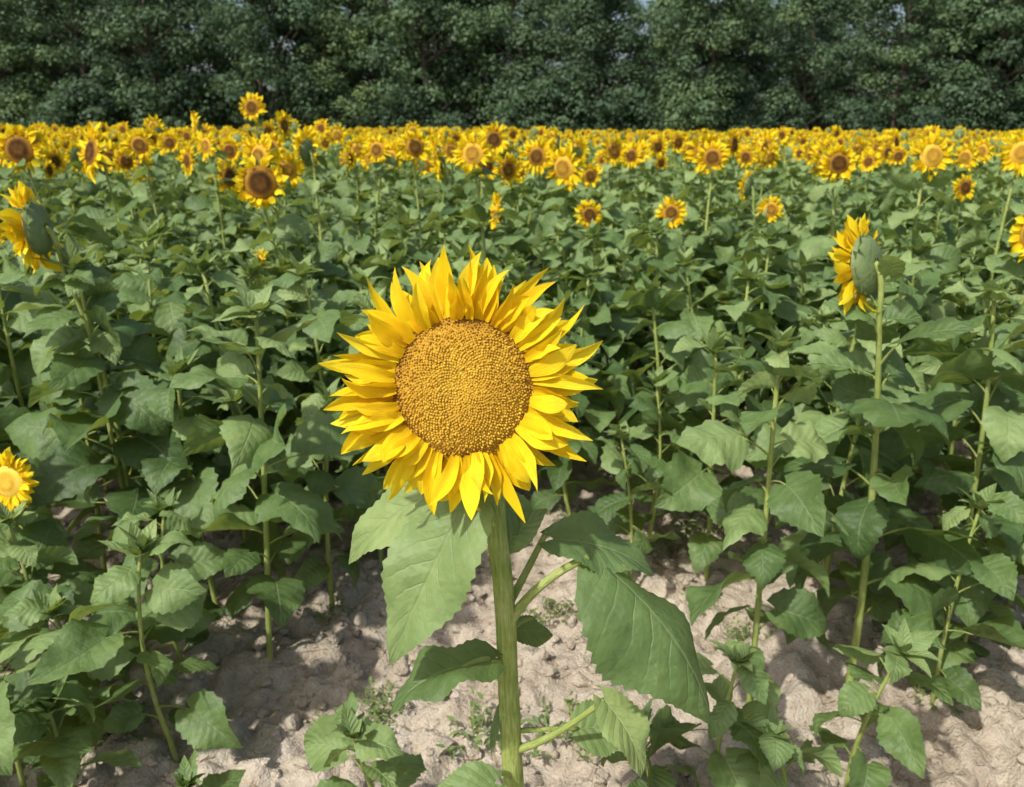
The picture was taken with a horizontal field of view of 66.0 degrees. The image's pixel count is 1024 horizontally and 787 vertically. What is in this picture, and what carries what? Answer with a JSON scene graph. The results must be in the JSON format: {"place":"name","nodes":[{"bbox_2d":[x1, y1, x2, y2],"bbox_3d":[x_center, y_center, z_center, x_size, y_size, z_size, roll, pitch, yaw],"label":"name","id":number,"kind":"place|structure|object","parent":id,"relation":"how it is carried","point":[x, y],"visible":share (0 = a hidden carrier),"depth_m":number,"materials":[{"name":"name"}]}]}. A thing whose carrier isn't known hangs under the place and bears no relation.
{"place":"outdoors","nodes":[
{"label":"outdoors","id":0,"kind":"place"},
{"bbox_2d":[312,536,332,547],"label":"weed","id":1,"kind":"object","parent":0,"point":[318,544],"visible":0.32,"depth_m":3.15,"materials":[{"name":"green plant"}]},
{"bbox_2d":[0,114,1023,500],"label":"sunflower field","id":2,"kind":"structure","parent":0,"point":[644,174],"depth_m":4.90,"materials":[{"name":"green plant"}]},
{"bbox_2d":[0,185,1023,786],"bbox_3d":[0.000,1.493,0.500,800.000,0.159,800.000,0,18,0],"label":"ground","id":3,"kind":"structure","parent":0,"point":[806,703],"depth_m":2.37,"materials":[{"name":"soil"}]},
{"bbox_2d":[0,227,40,398],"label":"sunflower","id":4,"kind":"object","parent":3,"relation":"on","point":[3,336],"visible":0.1,"depth_m":3.10,"materials":[{"name":"green plant"}]},
{"bbox_2d":[0,442,43,468],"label":"sunflower plant","id":5,"kind":"object","parent":3,"relation":"on","point":[16,451],"visible":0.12,"depth_m":2.55,"materials":[{"name":"green plant"}]},
{"bbox_2d":[13,457,50,533],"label":"sunflower plant","id":6,"kind":"object","parent":3,"relation":"on","point":[43,510],"visible":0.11,"depth_m":2.34,"materials":[{"name":"green plant"}]},
{"bbox_2d":[0,619,92,786],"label":"sunflower plant","id":7,"kind":"object","parent":3,"relation":"on","point":[73,738],"visible":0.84,"depth_m":1.79,"materials":[{"name":"green plant"}]},
{"bbox_2d":[0,447,106,669],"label":"sunflower","id":8,"kind":"object","parent":3,"relation":"on","point":[15,483],"visible":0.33,"depth_m":2.14,"materials":[{"name":"green plant"}]},
{"bbox_2d":[0,238,107,517],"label":"sunflower plant","id":9,"kind":"object","parent":3,"relation":"on","point":[10,298],"visible":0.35,"depth_m":2.69,"materials":[{"name":"green plant"}]},
{"bbox_2d":[0,500,111,716],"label":"sunflower plant","id":10,"kind":"object","parent":3,"relation":"on","point":[41,543],"visible":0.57,"depth_m":2.08,"materials":[{"name":"green plant"}]},
{"bbox_2d":[0,122,113,429],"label":"sunflower","id":11,"kind":"object","parent":3,"relation":"on","point":[19,148],"visible":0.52,"depth_m":3.44,"materials":[{"name":"green plant"}]},
{"bbox_2d":[0,290,144,568],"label":"sunflower plant","id":12,"kind":"object","parent":3,"relation":"on","point":[10,414],"visible":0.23,"depth_m":2.59,"materials":[{"name":"green plant"}]},
{"bbox_2d":[7,675,141,786],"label":"sunflower plant","id":13,"kind":"object","parent":3,"relation":"on","point":[32,721],"visible":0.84,"depth_m":1.79,"materials":[{"name":"green plant"}]},
{"bbox_2d":[0,579,153,758],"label":"sunflower plant","id":14,"kind":"object","parent":3,"relation":"on","point":[32,603],"visible":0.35,"depth_m":1.98,"materials":[{"name":"green plant"}]},
{"bbox_2d":[5,234,187,601],"bbox_3d":[-1.272,0.151,2.516,0.591,1.320,0.501,7,20,21],"label":"sunflower plant","id":15,"kind":"object","parent":3,"relation":"on","point":[74,472],"visible":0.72,"depth_m":2.39,"materials":[{"name":"green plant"}]},
{"bbox_2d":[42,619,156,664],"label":"weed","id":16,"kind":"object","parent":3,"relation":"on","point":[132,627],"visible":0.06,"depth_m":2.46,"materials":[{"name":"green plant"}]},
{"bbox_2d":[0,180,221,577],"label":"sunflower","id":17,"kind":"object","parent":3,"relation":"on","point":[126,407],"visible":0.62,"depth_m":2.35,"materials":[{"name":"green plant"}]},
{"bbox_2d":[93,700,159,748],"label":"weed","id":18,"kind":"object","parent":3,"relation":"on","point":[135,730],"visible":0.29,"depth_m":2.17,"materials":[{"name":"green plant"}]},
{"bbox_2d":[26,519,242,761],"bbox_3d":[-0.925,0.641,1.949,0.415,0.748,0.375,-8,20,-23],"label":"sunflower plant","id":19,"kind":"object","parent":3,"relation":"on","point":[176,595],"visible":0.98,"depth_m":1.87,"materials":[{"name":"green plant"}]},
{"bbox_2d":[100,147,173,254],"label":"sunflower","id":20,"kind":"object","parent":3,"relation":"on","point":[121,162],"visible":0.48,"depth_m":5.05,"materials":[{"name":"green plant"}]},
{"bbox_2d":[115,127,196,255],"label":"sunflower","id":21,"kind":"object","parent":3,"relation":"on","point":[139,145],"visible":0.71,"depth_m":4.96,"materials":[{"name":"green plant"}]},
{"bbox_2d":[91,487,226,699],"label":"sunflower plant","id":22,"kind":"object","parent":3,"relation":"on","point":[198,560],"visible":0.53,"depth_m":2.21,"materials":[{"name":"green plant"}]},
{"bbox_2d":[98,235,224,482],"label":"sunflower plant","id":23,"kind":"object","parent":3,"relation":"on","point":[143,308],"visible":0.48,"depth_m":3.03,"materials":[{"name":"green plant"}]},
{"bbox_2d":[116,345,284,605],"bbox_3d":[-1.092,0.320,2.539,0.536,0.983,0.442,13,22,33],"label":"sunflower plant","id":24,"kind":"object","parent":3,"relation":"on","point":[160,473],"visible":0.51,"depth_m":2.40,"materials":[{"name":"green plant"}]},
{"bbox_2d":[173,745,245,786],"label":"sunflower plant","id":25,"kind":"object","parent":3,"relation":"on","point":[185,775],"visible":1,"depth_m":1.74,"materials":[{"name":"green plant"}]},
{"bbox_2d":[199,577,225,596],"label":"weed","id":26,"kind":"object","parent":3,"relation":"on","point":[208,591],"visible":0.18,"depth_m":2.79,"materials":[{"name":"green plant"}]},
{"bbox_2d":[184,131,245,275],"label":"sunflower","id":27,"kind":"object","parent":3,"relation":"on","point":[206,147],"visible":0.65,"depth_m":4.90,"materials":[{"name":"green plant"}]},
{"bbox_2d":[190,110,242,271],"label":"sunflower","id":28,"kind":"object","parent":3,"relation":"on","point":[196,124],"visible":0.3,"depth_m":5.88,"materials":[{"name":"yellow plant"}]},
{"bbox_2d":[156,249,298,542],"bbox_3d":[-1.035,0.064,2.940,0.487,1.214,0.468,-6,19,-16],"label":"sunflower plant","id":29,"kind":"object","parent":3,"relation":"on","point":[224,278],"visible":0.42,"depth_m":2.84,"materials":[{"name":"green plant"}]},
{"bbox_2d":[230,92,267,214],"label":"sunflower","id":30,"kind":"object","parent":3,"relation":"on","point":[252,106],"visible":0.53,"depth_m":6.58,"materials":[{"name":"yellow plant"}]},
{"bbox_2d":[212,388,312,574],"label":"sunflower plant","id":31,"kind":"object","parent":3,"relation":"on","point":[254,540],"visible":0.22,"depth_m":2.71,"materials":[{"name":"green plant"}]},
{"bbox_2d":[169,283,364,659],"bbox_3d":[-0.711,0.295,2.258,0.487,1.209,0.430,4,19,12],"label":"sunflower plant","id":32,"kind":"object","parent":3,"relation":"on","point":[254,446],"visible":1,"depth_m":2.17,"materials":[{"name":"green plant"}]},
{"bbox_2d":[222,248,319,429],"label":"sunflower","id":33,"kind":"object","parent":3,"relation":"on","point":[291,306],"visible":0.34,"depth_m":3.26,"materials":[{"name":"green plant"}]},
{"bbox_2d":[246,132,309,317],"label":"sunflower","id":34,"kind":"object","parent":3,"relation":"on","point":[277,143],"visible":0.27,"depth_m":4.57,"materials":[{"name":"yellow plant"}]},
{"bbox_2d":[251,110,311,228],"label":"sunflower","id":35,"kind":"object","parent":3,"relation":"on","point":[282,125],"visible":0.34,"depth_m":5.69,"materials":[{"name":"yellow plant"}]},
{"bbox_2d":[232,155,339,404],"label":"sunflower","id":36,"kind":"object","parent":3,"relation":"on","point":[260,183],"visible":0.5,"depth_m":3.31,"materials":[{"name":"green plant"}]},
{"bbox_2d":[242,135,341,405],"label":"sunflower","id":37,"kind":"object","parent":3,"relation":"on","point":[255,148],"visible":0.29,"depth_m":3.60,"materials":[{"name":"green plant"}]},
{"bbox_2d":[266,251,369,537],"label":"sunflower plant","id":38,"kind":"object","parent":3,"relation":"on","point":[323,329],"visible":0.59,"depth_m":2.88,"materials":[{"name":"green plant"}]},
{"bbox_2d":[286,131,365,286],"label":"sunflower","id":39,"kind":"object","parent":3,"relation":"on","point":[307,156],"visible":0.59,"depth_m":4.42,"materials":[{"name":"green plant"}]},
{"bbox_2d":[306,594,357,626],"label":"weed","id":40,"kind":"object","parent":3,"relation":"on","point":[331,609],"visible":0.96,"depth_m":2.64,"materials":[{"name":"green plant"}]},
{"bbox_2d":[285,377,380,607],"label":"sunflower plant","id":41,"kind":"object","parent":3,"relation":"on","point":[357,488],"visible":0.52,"depth_m":2.56,"materials":[{"name":"green plant"}]},
{"bbox_2d":[310,690,385,726],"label":"weed","id":42,"kind":"object","parent":3,"relation":"on","point":[334,708],"visible":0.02,"depth_m":2.23,"materials":[{"name":"green plant"}]},
{"bbox_2d":[306,287,393,569],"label":"sunflower plant","id":43,"kind":"object","parent":3,"relation":"on","point":[348,319],"visible":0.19,"depth_m":2.82,"materials":[{"name":"green plant"}]},
{"bbox_2d":[308,263,392,473],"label":"sunflower plant","id":44,"kind":"object","parent":3,"relation":"on","point":[340,300],"visible":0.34,"depth_m":3.07,"materials":[{"name":"green plant"}]},
{"bbox_2d":[344,543,383,558],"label":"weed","id":45,"kind":"object","parent":3,"relation":"on","point":[347,554],"visible":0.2,"depth_m":3.05,"materials":[{"name":"green plant"}]},
{"bbox_2d":[304,691,426,786],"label":"sunflower plant","id":46,"kind":"object","parent":3,"relation":"on","point":[329,741],"visible":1,"depth_m":1.58,"materials":[{"name":"green plant"}]},
{"bbox_2d":[353,133,397,283],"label":"sunflower","id":47,"kind":"object","parent":3,"relation":"on","point":[374,149],"visible":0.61,"depth_m":5.01,"materials":[{"name":"green plant"}]},
{"bbox_2d":[347,676,410,723],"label":"weed","id":48,"kind":"object","parent":3,"relation":"on","point":[374,710],"visible":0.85,"depth_m":2.26,"materials":[{"name":"green plant"}]},
{"bbox_2d":[379,127,460,271],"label":"sunflower","id":49,"kind":"object","parent":3,"relation":"on","point":[415,148],"visible":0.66,"depth_m":4.81,"materials":[{"name":"green plant"}]},
{"bbox_2d":[436,686,533,760],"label":"weed","id":50,"kind":"object","parent":3,"relation":"on","point":[478,718],"visible":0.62,"depth_m":2.15,"materials":[{"name":"green plant"}]},
{"bbox_2d":[449,132,529,305],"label":"sunflower","id":51,"kind":"object","parent":3,"relation":"on","point":[473,153],"visible":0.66,"depth_m":3.86,"materials":[{"name":"green plant"}]},
{"bbox_2d":[0,0,1023,133],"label":"distant tree row","id":52,"kind":"object","parent":3,"relation":"on","point":[110,50],"visible":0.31,"depth_m":47.15,"materials":[{"name":"green plant"}]},
{"bbox_2d":[1,426,1023,786],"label":"soil clods","id":53,"kind":"object","parent":3,"relation":"on","point":[353,670],"visible":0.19,"depth_m":2.37,"materials":[{"name":"beige soil"}]},
{"bbox_2d":[318,245,709,786],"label":"sunflower","id":54,"kind":"object","parent":3,"relation":"on","point":[455,402],"visible":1,"depth_m":0.99,"materials":[{"name":"yellow plant"}]},
{"bbox_2d":[486,191,545,298],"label":"sunflower","id":55,"kind":"object","parent":3,"relation":"on","point":[521,246],"visible":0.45,"depth_m":4.36,"materials":[{"name":"green plant"}]},
{"bbox_2d":[22,451,1016,786],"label":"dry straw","id":56,"kind":"object","parent":3,"relation":"on","point":[570,673],"visible":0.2,"depth_m":2.40,"materials":[{"name":"beige plant"}]},
{"bbox_2d":[503,159,539,264],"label":"sunflower","id":57,"kind":"object","parent":3,"relation":"on","point":[513,197],"visible":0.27,"depth_m":6.32,"materials":[{"name":"green plant"}]},
{"bbox_2d":[524,596,577,627],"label":"weed","id":58,"kind":"object","parent":3,"relation":"on","point":[536,616],"visible":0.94,"depth_m":2.68,"materials":[{"name":"green plant"}]},
{"bbox_2d":[526,685,600,762],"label":"weed","id":59,"kind":"object","parent":3,"relation":"on","point":[535,752],"visible":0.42,"depth_m":2.12,"materials":[{"name":"green plant"}]},
{"bbox_2d":[552,508,574,520],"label":"weed","id":60,"kind":"object","parent":3,"relation":"on","point":[560,514],"visible":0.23,"depth_m":3.30,"materials":[{"name":"green plant"}]},
{"bbox_2d":[531,283,615,514],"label":"sunflower plant","id":61,"kind":"object","parent":3,"relation":"on","point":[598,418],"visible":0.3,"depth_m":3.03,"materials":[{"name":"green plant"}]},
{"bbox_2d":[539,128,613,289],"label":"sunflower","id":62,"kind":"object","parent":3,"relation":"on","point":[606,215],"visible":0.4,"depth_m":5.42,"materials":[{"name":"green plant"}]},
{"bbox_2d":[531,318,624,516],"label":"sunflower plant","id":63,"kind":"object","parent":3,"relation":"on","point":[559,473],"visible":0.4,"depth_m":3.00,"materials":[{"name":"green plant"}]},
{"bbox_2d":[561,161,601,260],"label":"sunflower","id":64,"kind":"object","parent":3,"relation":"on","point":[591,175],"visible":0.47,"depth_m":5.79,"materials":[{"name":"yellow plant"}]},
{"bbox_2d":[551,199,623,361],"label":"sunflower","id":65,"kind":"object","parent":3,"relation":"on","point":[588,210],"visible":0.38,"depth_m":4.50,"materials":[{"name":"yellow plant"}]},
{"bbox_2d":[588,420,680,578],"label":"sunflower plant","id":66,"kind":"object","parent":3,"relation":"on","point":[615,462],"visible":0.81,"depth_m":2.65,"materials":[{"name":"green plant"}]},
{"bbox_2d":[600,698,699,786],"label":"sunflower plant","id":67,"kind":"object","parent":3,"relation":"on","point":[657,775],"visible":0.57,"depth_m":1.85,"materials":[{"name":"green plant"}]},
{"bbox_2d":[618,527,681,553],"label":"weed","id":68,"kind":"object","parent":3,"relation":"on","point":[660,548],"visible":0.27,"depth_m":3.05,"materials":[{"name":"green plant"}]},
{"bbox_2d":[589,270,730,531],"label":"sunflower plant","id":69,"kind":"object","parent":3,"relation":"on","point":[648,295],"visible":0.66,"depth_m":2.95,"materials":[{"name":"green plant"}]},
{"bbox_2d":[598,365,722,554],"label":"sunflower plant","id":70,"kind":"object","parent":3,"relation":"on","point":[656,467],"visible":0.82,"depth_m":2.82,"materials":[{"name":"green plant"}]},
{"bbox_2d":[640,196,710,341],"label":"sunflower","id":71,"kind":"object","parent":3,"relation":"on","point":[671,208],"visible":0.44,"depth_m":4.50,"materials":[{"name":"yellow plant"}]},
{"bbox_2d":[664,512,717,537],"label":"weed","id":72,"kind":"object","parent":3,"relation":"on","point":[676,526],"visible":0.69,"depth_m":3.25,"materials":[{"name":"green plant"}]},
{"bbox_2d":[628,326,776,580],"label":"sunflower plant","id":73,"kind":"object","parent":3,"relation":"on","point":[691,484],"visible":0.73,"depth_m":2.68,"materials":[{"name":"green plant"}]},
{"bbox_2d":[681,139,738,308],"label":"sunflower","id":74,"kind":"object","parent":3,"relation":"on","point":[712,156],"visible":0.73,"depth_m":4.84,"materials":[{"name":"green plant"}]},
{"bbox_2d":[646,639,780,786],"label":"sunflower plant","id":75,"kind":"object","parent":3,"relation":"on","point":[757,683],"visible":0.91,"depth_m":1.79,"materials":[{"name":"green plant"}]},
{"bbox_2d":[668,257,811,489],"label":"sunflower plant","id":76,"kind":"object","parent":3,"relation":"on","point":[760,318],"visible":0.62,"depth_m":2.97,"materials":[{"name":"green plant"}]},
{"bbox_2d":[730,169,767,256],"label":"sunflower","id":77,"kind":"object","parent":3,"relation":"on","point":[748,187],"visible":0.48,"depth_m":4.83,"materials":[{"name":"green plant"}]},
{"bbox_2d":[722,612,776,647],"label":"weed","id":78,"kind":"object","parent":3,"relation":"on","point":[738,635],"visible":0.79,"depth_m":2.55,"materials":[{"name":"green plant"}]},
{"bbox_2d":[676,323,847,702],"bbox_3d":[0.611,0.391,2.024,0.443,1.174,0.429,0,18,0],"label":"sunflower plant","id":79,"kind":"object","parent":3,"relation":"on","point":[797,499],"visible":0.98,"depth_m":1.94,"materials":[{"name":"green plant"}]},
{"bbox_2d":[736,195,807,299],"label":"sunflower","id":80,"kind":"object","parent":3,"relation":"on","point":[775,210],"visible":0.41,"depth_m":4.70,"materials":[{"name":"yellow plant"}]},
{"bbox_2d":[735,700,841,786],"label":"sunflower plant","id":81,"kind":"object","parent":3,"relation":"on","point":[779,748],"visible":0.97,"depth_m":1.78,"materials":[{"name":"green plant"}]},
{"bbox_2d":[791,141,862,406],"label":"sunflower","id":82,"kind":"object","parent":3,"relation":"on","point":[837,163],"visible":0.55,"depth_m":4.30,"materials":[{"name":"green plant"}]},
{"bbox_2d":[744,294,913,586],"bbox_3d":[1.116,0.201,2.650,0.519,1.139,0.491,-15,24,-38],"label":"sunflower plant","id":83,"kind":"object","parent":3,"relation":"on","point":[892,444],"visible":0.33,"depth_m":2.53,"materials":[{"name":"green plant"}]},
{"bbox_2d":[790,300,871,495],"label":"sunflower plant","id":84,"kind":"object","parent":3,"relation":"on","point":[824,314],"visible":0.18,"depth_m":2.82,"materials":[{"name":"green plant"}]},
{"bbox_2d":[813,148,856,224],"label":"sunflower","id":85,"kind":"object","parent":3,"relation":"on","point":[826,204],"visible":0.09,"depth_m":5.72,"materials":[{"name":"green plant"}]},
{"bbox_2d":[779,358,933,621],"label":"sunflower plant","id":86,"kind":"object","parent":3,"relation":"on","point":[829,429],"visible":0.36,"depth_m":2.33,"materials":[{"name":"green plant"}]},
{"bbox_2d":[815,250,933,495],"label":"sunflower plant","id":87,"kind":"object","parent":3,"relation":"on","point":[915,299],"visible":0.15,"depth_m":2.81,"materials":[{"name":"green plant"}]},
{"bbox_2d":[776,213,982,682],"bbox_3d":[0.959,0.238,2.110,0.565,1.411,0.572,0,18,0],"label":"sunflower","id":88,"kind":"object","parent":3,"relation":"on","point":[867,521],"visible":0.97,"depth_m":2.01,"materials":[{"name":"green plant"}]},
{"bbox_2d":[807,617,952,786],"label":"sunflower plant","id":89,"kind":"object","parent":3,"relation":"on","point":[900,734],"visible":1,"depth_m":1.85,"materials":[{"name":"green plant"}]},
{"bbox_2d":[873,131,972,305],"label":"sunflower","id":90,"kind":"object","parent":3,"relation":"on","point":[931,160],"visible":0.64,"depth_m":3.86,"materials":[{"name":"green plant"}]},
{"bbox_2d":[906,666,963,713],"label":"weed","id":91,"kind":"object","parent":3,"relation":"on","point":[924,694],"visible":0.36,"depth_m":2.29,"materials":[{"name":"green plant"}]},
{"bbox_2d":[856,331,1018,558],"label":"sunflower plant","id":92,"kind":"object","parent":3,"relation":"on","point":[931,365],"visible":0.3,"depth_m":2.52,"materials":[{"name":"green plant"}]},
{"bbox_2d":[877,483,1023,711],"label":"sunflower plant","id":93,"kind":"object","parent":3,"relation":"on","point":[997,573],"visible":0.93,"depth_m":2.06,"materials":[{"name":"green plant"}]},
{"bbox_2d":[884,275,1023,626],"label":"sunflower plant","id":94,"kind":"object","parent":3,"relation":"on","point":[1000,426],"visible":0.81,"depth_m":2.21,"materials":[{"name":"green plant"}]},
{"bbox_2d":[895,510,1023,674],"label":"sunflower plant","id":95,"kind":"object","parent":3,"relation":"on","point":[960,650],"visible":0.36,"depth_m":2.25,"materials":[{"name":"green plant"}]},
{"bbox_2d":[932,174,990,261],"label":"sunflower","id":96,"kind":"object","parent":3,"relation":"on","point":[962,187],"visible":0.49,"depth_m":5.34,"materials":[{"name":"green plant"}]},
{"bbox_2d":[945,213,1023,491],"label":"sunflower","id":97,"kind":"object","parent":3,"relation":"on","point":[1010,263],"visible":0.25,"depth_m":3.08,"materials":[{"name":"green plant"}]},
{"bbox_2d":[951,322,1023,607],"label":"sunflower plant","id":98,"kind":"object","parent":3,"relation":"on","point":[1016,400],"visible":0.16,"depth_m":2.56,"materials":[{"name":"green plant"}]},
{"bbox_2d":[956,130,1023,348],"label":"sunflower","id":99,"kind":"object","parent":3,"relation":"on","point":[1013,153],"visible":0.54,"depth_m":4.12,"materials":[{"name":"green plant"}]},
{"bbox_2d":[970,305,1023,489],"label":"sunflower plant","id":100,"kind":"object","parent":3,"relation":"on","point":[987,480],"visible":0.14,"depth_m":2.97,"materials":[{"name":"green plant"}]},
{"bbox_2d":[985,496,1023,651],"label":"sunflower plant","id":101,"kind":"object","parent":3,"relation":"on","point":[1022,497],"visible":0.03,"depth_m":2.44,"materials":[{"name":"green plant"}]},
{"bbox_2d":[25,0,998,131],"label":"sky","id":102,"kind":"structure","parent":0,"point":[644,1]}
]}

